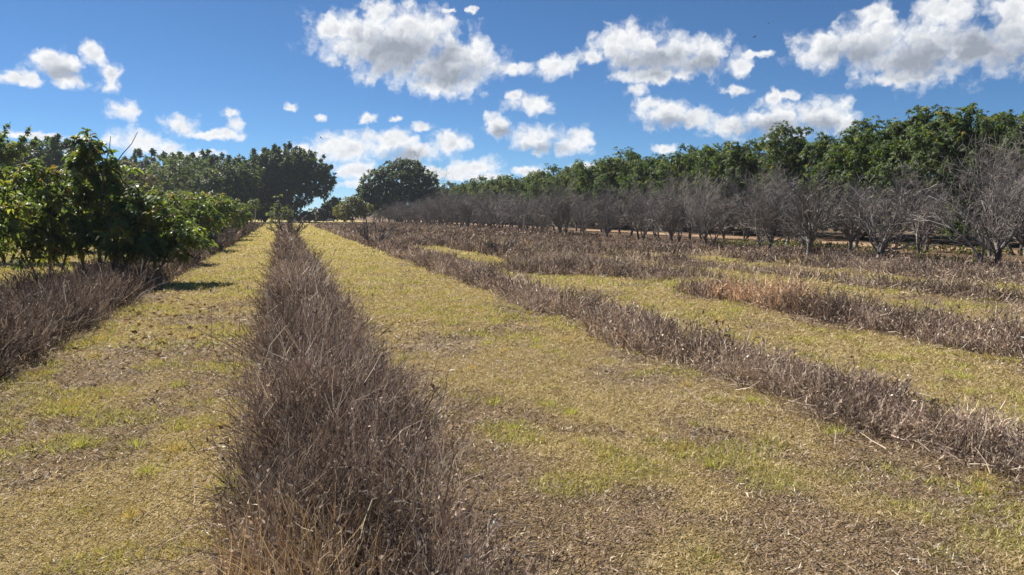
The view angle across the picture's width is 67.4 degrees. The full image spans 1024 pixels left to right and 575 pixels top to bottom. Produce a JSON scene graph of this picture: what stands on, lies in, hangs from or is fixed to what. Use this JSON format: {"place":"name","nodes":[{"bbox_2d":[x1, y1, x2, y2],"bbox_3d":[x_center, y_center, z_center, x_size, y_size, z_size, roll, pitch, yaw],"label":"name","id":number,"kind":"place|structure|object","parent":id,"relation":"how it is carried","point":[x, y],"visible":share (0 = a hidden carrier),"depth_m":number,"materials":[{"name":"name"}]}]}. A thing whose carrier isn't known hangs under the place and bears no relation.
{"place":"outdoors","nodes":[
{"label":"outdoors","id":0,"kind":"place"},
{"bbox_2d":[0,215,1023,574],"bbox_3d":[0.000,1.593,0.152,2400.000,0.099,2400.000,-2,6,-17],"label":"ground","id":1,"kind":"structure","parent":0,"point":[710,417],"depth_m":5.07,"materials":[{"name":"green plant"}]},
{"bbox_2d":[0,122,38,186],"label":"broadleaf tree","id":2,"kind":"object","parent":1,"relation":"on","point":[10,157],"visible":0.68,"depth_m":45.08,"materials":[{"name":"green plant"}]},
{"bbox_2d":[0,167,39,265],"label":"leafy tree","id":3,"kind":"object","parent":1,"relation":"on","point":[24,206],"visible":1,"depth_m":15.14,"materials":[{"name":"green plant"}]},
{"bbox_2d":[0,163,61,263],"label":"leafy tree","id":4,"kind":"object","parent":1,"relation":"on","point":[16,184],"visible":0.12,"depth_m":25.30,"materials":[{"name":"green plant"}]},
{"bbox_2d":[0,133,101,206],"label":"broadleaf tree","id":5,"kind":"object","parent":1,"relation":"on","point":[50,155],"visible":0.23,"depth_m":100.99,"materials":[{"name":"green plant"}]},
{"bbox_2d":[0,157,109,278],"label":"leafy tree","id":6,"kind":"object","parent":1,"relation":"on","point":[33,245],"visible":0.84,"depth_m":17.10,"materials":[{"name":"green plant"}]},
{"bbox_2d":[28,175,152,261],"bbox_3d":[-11.414,-1.745,21.078,3.237,2.884,2.357,-2,6,-17],"label":"leafy tree","id":7,"kind":"object","parent":1,"relation":"on","point":[89,185],"visible":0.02,"depth_m":20.60,"materials":[{"name":"green plant"}]},
{"bbox_2d":[41,127,154,275],"bbox_3d":[-9.570,-1.833,17.835,2.758,3.686,1.960,-2,6,-17],"label":"leafy tree","id":8,"kind":"object","parent":1,"relation":"on","point":[83,159],"visible":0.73,"depth_m":17.61,"materials":[{"name":"green plant"}]},
{"bbox_2d":[94,159,163,194],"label":"broadleaf tree","id":9,"kind":"object","parent":1,"relation":"on","point":[145,177],"visible":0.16,"depth_m":114.72,"materials":[{"name":"green plant"}]},
{"bbox_2d":[0,221,264,412],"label":"dead weeds","id":10,"kind":"object","parent":1,"relation":"on","point":[35,310],"visible":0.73,"depth_m":11.47,"materials":[{"name":"brown plant"}]},
{"bbox_2d":[124,183,165,208],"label":"leafy tree","id":11,"kind":"object","parent":1,"relation":"on","point":[155,192],"visible":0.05,"depth_m":49.13,"materials":[{"name":"green plant"}]},
{"bbox_2d":[98,148,211,188],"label":"broadleaf tree","id":12,"kind":"object","parent":1,"relation":"on","point":[136,153],"visible":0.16,"depth_m":143.89,"materials":[{"name":"green plant"}]},
{"bbox_2d":[93,180,218,274],"bbox_3d":[-8.118,-1.189,17.461,2.676,2.477,1.938,-2,6,-17],"label":"leafy tree","id":13,"kind":"object","parent":1,"relation":"on","point":[144,233],"visible":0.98,"depth_m":17.23,"materials":[{"name":"green plant"}]},
{"bbox_2d":[117,191,197,241],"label":"leafy tree","id":14,"kind":"object","parent":1,"relation":"on","point":[174,200],"visible":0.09,"depth_m":24.56,"materials":[{"name":"green plant"}]},
{"bbox_2d":[145,154,231,197],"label":"broadleaf tree","id":15,"kind":"object","parent":1,"relation":"on","point":[170,184],"visible":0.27,"depth_m":128.62,"materials":[{"name":"green plant"}]},
{"bbox_2d":[165,191,226,239],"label":"leafy tree","id":16,"kind":"object","parent":1,"relation":"on","point":[206,217],"visible":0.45,"depth_m":33.06,"materials":[{"name":"green plant"}]},
{"bbox_2d":[171,191,226,232],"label":"leafy tree","id":17,"kind":"object","parent":1,"relation":"on","point":[220,213],"visible":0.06,"depth_m":40.44,"materials":[{"name":"green plant"}]},
{"bbox_2d":[197,190,240,232],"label":"leafy tree","id":18,"kind":"object","parent":1,"relation":"on","point":[232,206],"visible":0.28,"depth_m":47.26,"materials":[{"name":"green plant"}]},
{"bbox_2d":[189,152,265,212],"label":"broadleaf tree","id":19,"kind":"object","parent":1,"relation":"on","point":[215,159],"visible":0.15,"depth_m":138.96,"materials":[{"name":"green plant"}]},
{"bbox_2d":[190,161,266,217],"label":"broadleaf tree","id":20,"kind":"object","parent":1,"relation":"on","point":[250,184],"visible":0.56,"depth_m":125.30,"materials":[{"name":"green plant"}]},
{"bbox_2d":[208,194,250,230],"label":"leafy tree","id":21,"kind":"object","parent":1,"relation":"on","point":[245,210],"visible":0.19,"depth_m":54.84,"materials":[{"name":"green plant"}]},
{"bbox_2d":[222,197,253,227],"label":"leafy tree","id":22,"kind":"object","parent":1,"relation":"on","point":[246,218],"visible":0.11,"depth_m":62.40,"materials":[{"name":"green plant"}]},
{"bbox_2d":[241,147,295,221],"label":"broadleaf tree","id":23,"kind":"object","parent":1,"relation":"on","point":[264,218],"visible":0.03,"depth_m":155.48,"materials":[{"name":"green plant"}]},
{"bbox_2d":[266,194,293,224],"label":"leafy shrub","id":24,"kind":"object","parent":1,"relation":"on","point":[279,211],"visible":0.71,"depth_m":91.36,"materials":[{"name":"green plant"}]},
{"bbox_2d":[264,205,309,235],"bbox_3d":[-13.733,-3.956,46.780,2.931,2.368,2.126,0,5,1],"label":"bare shrub","id":25,"kind":"object","parent":1,"relation":"on","point":[298,227],"visible":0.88,"depth_m":46.94,"materials":[{"name":"brown plant"}]},
{"bbox_2d":[247,141,337,217],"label":"broadleaf tree","id":26,"kind":"object","parent":1,"relation":"on","point":[287,172],"visible":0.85,"depth_m":148.78,"materials":[{"name":"green plant"}]},
{"bbox_2d":[286,209,314,222],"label":"bush","id":27,"kind":"object","parent":1,"relation":"on","point":[302,214],"visible":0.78,"depth_m":143.45,"materials":[{"name":"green plant"}]},
{"bbox_2d":[306,207,327,221],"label":"bush","id":28,"kind":"object","parent":1,"relation":"on","point":[319,218],"visible":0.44,"depth_m":158.77,"materials":[{"name":"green plant"}]},
{"bbox_2d":[318,197,341,221],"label":"broadleaf tree","id":29,"kind":"object","parent":1,"relation":"on","point":[327,210],"visible":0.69,"depth_m":146.89,"materials":[{"name":"green plant"}]},
{"bbox_2d":[332,196,373,221],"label":"broadleaf tree","id":30,"kind":"object","parent":1,"relation":"on","point":[354,204],"visible":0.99,"depth_m":137.97,"materials":[{"name":"green plant"}]},
{"bbox_2d":[110,221,632,574],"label":"dead weeds","id":31,"kind":"object","parent":1,"relation":"on","point":[325,364],"visible":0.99,"depth_m":4.17,"materials":[{"name":"brown plant"}]},
{"bbox_2d":[352,207,398,241],"bbox_3d":[-7.138,-3.104,39.534,2.594,2.042,2.215,-2,6,-21],"label":"bare shrub","id":32,"kind":"object","parent":1,"relation":"on","point":[385,236],"visible":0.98,"depth_m":39.43,"materials":[{"name":"brown plant"}]},
{"bbox_2d":[353,157,443,221],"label":"broadleaf tree","id":33,"kind":"object","parent":1,"relation":"on","point":[393,187],"visible":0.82,"depth_m":146.51,"materials":[{"name":"green plant"}]},
{"bbox_2d":[401,199,423,223],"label":"leafless tree","id":34,"kind":"object","parent":1,"relation":"on","point":[414,210],"visible":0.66,"depth_m":113.09,"materials":[{"name":"grey plant"}]},
{"bbox_2d":[413,195,441,223],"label":"leafless tree","id":35,"kind":"object","parent":1,"relation":"on","point":[420,214],"visible":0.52,"depth_m":105.45,"materials":[{"name":"grey plant"}]},
{"bbox_2d":[421,195,440,224],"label":"leafless tree","id":36,"kind":"object","parent":1,"relation":"on","point":[429,218],"visible":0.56,"depth_m":101.77,"materials":[{"name":"grey plant"}]},
{"bbox_2d":[422,187,457,224],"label":"leafless tree","id":37,"kind":"object","parent":1,"relation":"on","point":[435,210],"visible":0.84,"depth_m":97.63,"materials":[{"name":"grey plant"}]},
{"bbox_2d":[437,198,454,224],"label":"leafless tree","id":38,"kind":"object","parent":1,"relation":"on","point":[446,214],"visible":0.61,"depth_m":94.00,"materials":[{"name":"grey plant"}]},
{"bbox_2d":[444,194,482,225],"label":"leafless tree","id":39,"kind":"object","parent":1,"relation":"on","point":[454,217],"visible":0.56,"depth_m":85.96,"materials":[{"name":"grey plant"}]},
{"bbox_2d":[449,186,484,225],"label":"leafless tree","id":40,"kind":"object","parent":1,"relation":"on","point":[468,210],"visible":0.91,"depth_m":82.06,"materials":[{"name":"grey plant"}]},
{"bbox_2d":[468,174,493,218],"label":"evergreen tree","id":41,"kind":"object","parent":1,"relation":"on","point":[475,181],"visible":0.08,"depth_m":133.52,"materials":[{"name":"green plant"}]},
{"bbox_2d":[471,196,496,227],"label":"leafless tree","id":42,"kind":"object","parent":1,"relation":"on","point":[481,220],"visible":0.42,"depth_m":78.57,"materials":[{"name":"grey plant"}]},
{"bbox_2d":[471,195,506,228],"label":"leafless tree","id":43,"kind":"object","parent":1,"relation":"on","point":[489,220],"visible":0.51,"depth_m":74.32,"materials":[{"name":"grey plant"}]},
{"bbox_2d":[479,174,511,223],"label":"evergreen tree","id":44,"kind":"object","parent":1,"relation":"on","point":[491,181],"visible":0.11,"depth_m":121.03,"materials":[{"name":"green plant"}]},
{"bbox_2d":[479,192,516,228],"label":"leafless tree","id":45,"kind":"object","parent":1,"relation":"on","point":[496,216],"visible":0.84,"depth_m":70.37,"materials":[{"name":"grey plant"}]},
{"bbox_2d":[484,231,520,254],"bbox_3d":[-0.322,-1.708,30.221,1.541,0.999,1.305,-4,7,-34],"label":"bare shrub","id":46,"kind":"object","parent":1,"relation":"on","point":[490,245],"visible":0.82,"depth_m":30.17,"materials":[{"name":"brown plant"}]},
{"bbox_2d":[490,188,521,227],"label":"leafless tree","id":47,"kind":"object","parent":1,"relation":"on","point":[502,203],"visible":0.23,"depth_m":85.50,"materials":[{"name":"grey plant"}]},
{"bbox_2d":[490,175,527,224],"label":"evergreen tree","id":48,"kind":"object","parent":1,"relation":"on","point":[502,186],"visible":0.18,"depth_m":115.96,"materials":[{"name":"green plant"}]},
{"bbox_2d":[497,196,535,229],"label":"leafless tree","id":49,"kind":"object","parent":1,"relation":"on","point":[519,225],"visible":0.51,"depth_m":66.65,"materials":[{"name":"grey plant"}]},
{"bbox_2d":[504,174,531,202],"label":"evergreen tree","id":50,"kind":"object","parent":1,"relation":"on","point":[521,185],"visible":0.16,"depth_m":110.61,"materials":[{"name":"green plant"}]},
{"bbox_2d":[316,221,734,281],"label":"dead weeds","id":51,"kind":"object","parent":1,"relation":"on","point":[548,259],"visible":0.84,"depth_m":22.04,"materials":[{"name":"brown plant"}]},
{"bbox_2d":[515,185,546,228],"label":"leafless tree","id":52,"kind":"object","parent":1,"relation":"on","point":[527,195],"visible":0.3,"depth_m":85.27,"materials":[{"name":"grey plant"}]},
{"bbox_2d":[506,193,556,230],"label":"leafless tree","id":53,"kind":"object","parent":1,"relation":"on","point":[525,219],"visible":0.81,"depth_m":62.55,"materials":[{"name":"grey plant"}]},
{"bbox_2d":[520,196,554,234],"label":"leafless tree","id":54,"kind":"object","parent":1,"relation":"on","point":[542,224],"visible":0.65,"depth_m":58.64,"materials":[{"name":"grey plant"}]},
{"bbox_2d":[520,163,561,222],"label":"evergreen tree","id":55,"kind":"object","parent":1,"relation":"on","point":[552,169],"visible":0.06,"depth_m":104.96,"materials":[{"name":"green plant"}]},
{"bbox_2d":[523,171,564,224],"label":"evergreen tree","id":56,"kind":"object","parent":1,"relation":"on","point":[534,188],"visible":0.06,"depth_m":99.57,"materials":[{"name":"green plant"}]},
{"bbox_2d":[529,170,594,233],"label":"leafless tree","id":57,"kind":"object","parent":1,"relation":"on","point":[557,220],"visible":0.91,"depth_m":54.61,"materials":[{"name":"grey plant"}]},
{"bbox_2d":[540,163,587,226],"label":"evergreen tree","id":58,"kind":"object","parent":1,"relation":"on","point":[547,187],"visible":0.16,"depth_m":94.72,"materials":[{"name":"green plant"}]},
{"bbox_2d":[558,164,603,227],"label":"evergreen tree","id":59,"kind":"object","parent":1,"relation":"on","point":[570,181],"visible":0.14,"depth_m":90.08,"materials":[{"name":"green plant"}]},
{"bbox_2d":[561,189,601,235],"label":"leafless tree","id":60,"kind":"object","parent":1,"relation":"on","point":[583,210],"visible":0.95,"depth_m":51.30,"materials":[{"name":"grey plant"}]},
{"bbox_2d":[567,187,601,229],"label":"leafless tree","id":61,"kind":"object","parent":1,"relation":"on","point":[585,213],"visible":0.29,"depth_m":61.39,"materials":[{"name":"grey plant"}]},
{"bbox_2d":[568,157,640,223],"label":"evergreen tree","id":62,"kind":"object","parent":1,"relation":"on","point":[581,178],"visible":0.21,"depth_m":83.74,"materials":[{"name":"green plant"}]},
{"bbox_2d":[584,180,624,232],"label":"leafless tree","id":63,"kind":"object","parent":1,"relation":"on","point":[611,202],"visible":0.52,"depth_m":57.29,"materials":[{"name":"grey plant"}]},
{"bbox_2d":[585,193,634,236],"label":"leafless tree","id":64,"kind":"object","parent":1,"relation":"on","point":[599,219],"visible":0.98,"depth_m":47.37,"materials":[{"name":"grey plant"}]},
{"bbox_2d":[591,146,653,229],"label":"evergreen tree","id":65,"kind":"object","parent":1,"relation":"on","point":[613,166],"visible":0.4,"depth_m":78.26,"materials":[{"name":"green plant"}]},
{"bbox_2d":[606,184,660,235],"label":"leafless tree","id":66,"kind":"object","parent":1,"relation":"on","point":[631,222],"visible":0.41,"depth_m":53.56,"materials":[{"name":"grey plant"}]},
{"bbox_2d":[607,182,673,241],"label":"leafless tree","id":67,"kind":"object","parent":1,"relation":"on","point":[631,217],"visible":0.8,"depth_m":43.28,"materials":[{"name":"grey plant"}]},
{"bbox_2d":[615,153,690,230],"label":"evergreen tree","id":68,"kind":"object","parent":1,"relation":"on","point":[641,164],"visible":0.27,"depth_m":73.34,"materials":[{"name":"green plant"}]},
{"bbox_2d":[626,164,681,237],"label":"leafless tree","id":69,"kind":"object","parent":1,"relation":"on","point":[655,228],"visible":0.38,"depth_m":49.80,"materials":[{"name":"grey plant"}]},
{"bbox_2d":[311,222,1023,500],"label":"dead weeds","id":70,"kind":"object","parent":1,"relation":"on","point":[658,335],"visible":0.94,"depth_m":7.20,"materials":[{"name":"brown plant"}]},
{"bbox_2d":[636,165,708,242],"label":"leafless tree","id":71,"kind":"object","parent":1,"relation":"on","point":[668,220],"visible":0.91,"depth_m":39.73,"materials":[{"name":"grey plant"}]},
{"bbox_2d":[645,148,707,231],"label":"evergreen tree","id":72,"kind":"object","parent":1,"relation":"on","point":[653,176],"visible":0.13,"depth_m":68.18,"materials":[{"name":"green plant"}]},
{"bbox_2d":[650,174,710,240],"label":"leafless tree","id":73,"kind":"object","parent":1,"relation":"on","point":[690,227],"visible":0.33,"depth_m":45.92,"materials":[{"name":"grey plant"}]},
{"bbox_2d":[358,221,1023,307],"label":"dead weeds","id":74,"kind":"object","parent":1,"relation":"on","point":[891,262],"visible":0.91,"depth_m":24.29,"materials":[{"name":"brown plant"}]},
{"bbox_2d":[672,162,733,238],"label":"leafless tree","id":75,"kind":"object","parent":1,"relation":"on","point":[703,188],"visible":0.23,"depth_m":49.73,"materials":[{"name":"grey plant"}]},
{"bbox_2d":[672,175,744,245],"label":"leafless tree","id":76,"kind":"object","parent":1,"relation":"on","point":[705,228],"visible":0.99,"depth_m":36.37,"materials":[{"name":"grey plant"}]},
{"bbox_2d":[666,141,756,232],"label":"evergreen tree","id":77,"kind":"object","parent":1,"relation":"on","point":[689,170],"visible":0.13,"depth_m":64.97,"materials":[{"name":"green plant"}]},
{"bbox_2d":[695,185,754,241],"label":"leafless tree","id":78,"kind":"object","parent":1,"relation":"on","point":[723,231],"visible":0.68,"depth_m":42.80,"materials":[{"name":"grey plant"}]},
{"bbox_2d":[690,132,794,234],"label":"evergreen tree","id":79,"kind":"object","parent":1,"relation":"on","point":[738,155],"visible":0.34,"depth_m":58.46,"materials":[{"name":"green plant"}]},
{"bbox_2d":[713,167,780,240],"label":"leafless tree","id":80,"kind":"object","parent":1,"relation":"on","point":[748,230],"visible":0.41,"depth_m":45.47,"materials":[{"name":"grey plant"}]},
{"bbox_2d":[720,148,807,249],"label":"leafless tree","id":81,"kind":"object","parent":1,"relation":"on","point":[766,214],"visible":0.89,"depth_m":32.01,"materials":[{"name":"grey plant"}]},
{"bbox_2d":[731,162,805,245],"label":"leafless tree","id":82,"kind":"object","parent":1,"relation":"on","point":[761,195],"visible":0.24,"depth_m":39.35,"materials":[{"name":"grey plant"}]},
{"bbox_2d":[749,120,843,236],"bbox_3d":[20.330,-7.563,54.035,6.962,8.285,6.928,2,6,18],"label":"evergreen tree","id":83,"kind":"object","parent":1,"relation":"on","point":[793,148],"visible":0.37,"depth_m":53.02,"materials":[{"name":"green plant"}]},
{"bbox_2d":[768,182,847,248],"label":"leafless tree","id":84,"kind":"object","parent":1,"relation":"on","point":[803,241],"visible":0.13,"depth_m":35.44,"materials":[{"name":"grey plant"}]},
{"bbox_2d":[768,161,851,256],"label":"leafless tree","id":85,"kind":"object","parent":1,"relation":"on","point":[803,226],"visible":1,"depth_m":28.39,"materials":[{"name":"grey plant"}]},
{"bbox_2d":[640,258,1023,360],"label":"dead weeds","id":86,"kind":"object","parent":1,"relation":"on","point":[999,335],"visible":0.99,"depth_m":11.03,"materials":[{"name":"brown plant"}]},
{"bbox_2d":[791,115,920,239],"bbox_3d":[21.507,-6.550,47.712,8.012,7.499,7.432,-2,6,-23],"label":"evergreen tree","id":87,"kind":"object","parent":1,"relation":"on","point":[834,153],"visible":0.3,"depth_m":46.38,"materials":[{"name":"green plant"}]},
{"bbox_2d":[814,175,901,250],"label":"leafless tree","id":88,"kind":"object","parent":1,"relation":"on","point":[850,232],"visible":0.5,"depth_m":32.13,"materials":[{"name":"grey plant"}]},
{"bbox_2d":[816,171,907,247],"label":"leafless tree","id":89,"kind":"object","parent":1,"relation":"on","point":[858,238],"visible":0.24,"depth_m":36.90,"materials":[{"name":"grey plant"}]},
{"bbox_2d":[704,238,1022,264],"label":"undergrowth","id":90,"kind":"object","parent":1,"relation":"on","point":[913,248],"visible":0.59,"depth_m":33.81,"materials":[{"name":"brown plant"}]},
{"bbox_2d":[833,159,952,256],"bbox_3d":[12.852,-2.557,26.096,3.501,3.572,4.173,-5,7,-43],"label":"leafless tree","id":91,"kind":"object","parent":1,"relation":"on","point":[884,242],"visible":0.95,"depth_m":25.86,"materials":[{"name":"grey plant"}]},
{"bbox_2d":[863,157,981,252],"bbox_3d":[14.874,-2.982,28.377,5.178,3.986,4.408,-4,7,-34],"label":"leafless tree","id":92,"kind":"object","parent":1,"relation":"on","point":[922,228],"visible":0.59,"depth_m":28.72,"materials":[{"name":"grey plant"}]},
{"bbox_2d":[844,104,1005,240],"bbox_3d":[22.936,-6.191,42.533,7.488,7.721,7.424,-2,6,-22],"label":"evergreen tree","id":93,"kind":"object","parent":1,"relation":"on","point":[904,134],"visible":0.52,"depth_m":41.64,"materials":[{"name":"green plant"}]},
{"bbox_2d":[894,178,955,251],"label":"leafless tree","id":94,"kind":"object","parent":1,"relation":"on","point":[928,240],"visible":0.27,"depth_m":32.39,"materials":[{"name":"grey plant"}]},
{"bbox_2d":[873,158,1023,268],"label":"leafless tree","id":95,"kind":"object","parent":1,"relation":"on","point":[977,225],"visible":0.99,"depth_m":21.90,"materials":[{"name":"grey plant"}]},
{"bbox_2d":[900,116,1023,258],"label":"leafless tree","id":96,"kind":"object","parent":1,"relation":"on","point":[982,182],"visible":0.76,"depth_m":24.78,"materials":[{"name":"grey plant"}]},
{"bbox_2d":[913,102,1023,238],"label":"evergreen tree","id":97,"kind":"object","parent":1,"relation":"on","point":[957,131],"visible":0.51,"depth_m":37.89,"materials":[{"name":"green plant"}]},
{"bbox_2d":[947,108,1023,224],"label":"tree","id":98,"kind":"object","parent":1,"relation":"on","point":[978,116],"visible":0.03,"depth_m":46.20,"materials":[{"name":"plant"}]},
{"bbox_2d":[950,114,1023,255],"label":"leafless tree","id":99,"kind":"object","parent":1,"relation":"on","point":[1009,245],"visible":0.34,"depth_m":29.53,"materials":[{"name":"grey plant"}]},
{"bbox_2d":[956,170,1023,254],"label":"leafless tree","id":100,"kind":"object","parent":1,"relation":"on","point":[1020,240],"visible":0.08,"depth_m":28.34,"materials":[{"name":"grey plant"}]},
{"bbox_2d":[966,143,1023,259],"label":"leafless tree","id":101,"kind":"object","parent":1,"relation":"on","point":[994,220],"visible":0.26,"depth_m":25.58,"materials":[{"name":"grey plant"}]},
{"bbox_2d":[0,0,1023,214],"label":"sky","id":102,"kind":"structure","parent":0,"point":[490,88],"materials":[{"name":"blue"}]},
{"bbox_2d":[14,259,1021,568],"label":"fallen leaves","id":103,"kind":"object","parent":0,"point":[254,345],"visible":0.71,"depth_m":10.30,"materials":[{"name":"brown plant"}]},
{"bbox_2d":[421,221,1022,253],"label":"dirt road","id":104,"kind":"structure","parent":0,"point":[835,242],"depth_m":51.68,"materials":[{"name":"soil"}]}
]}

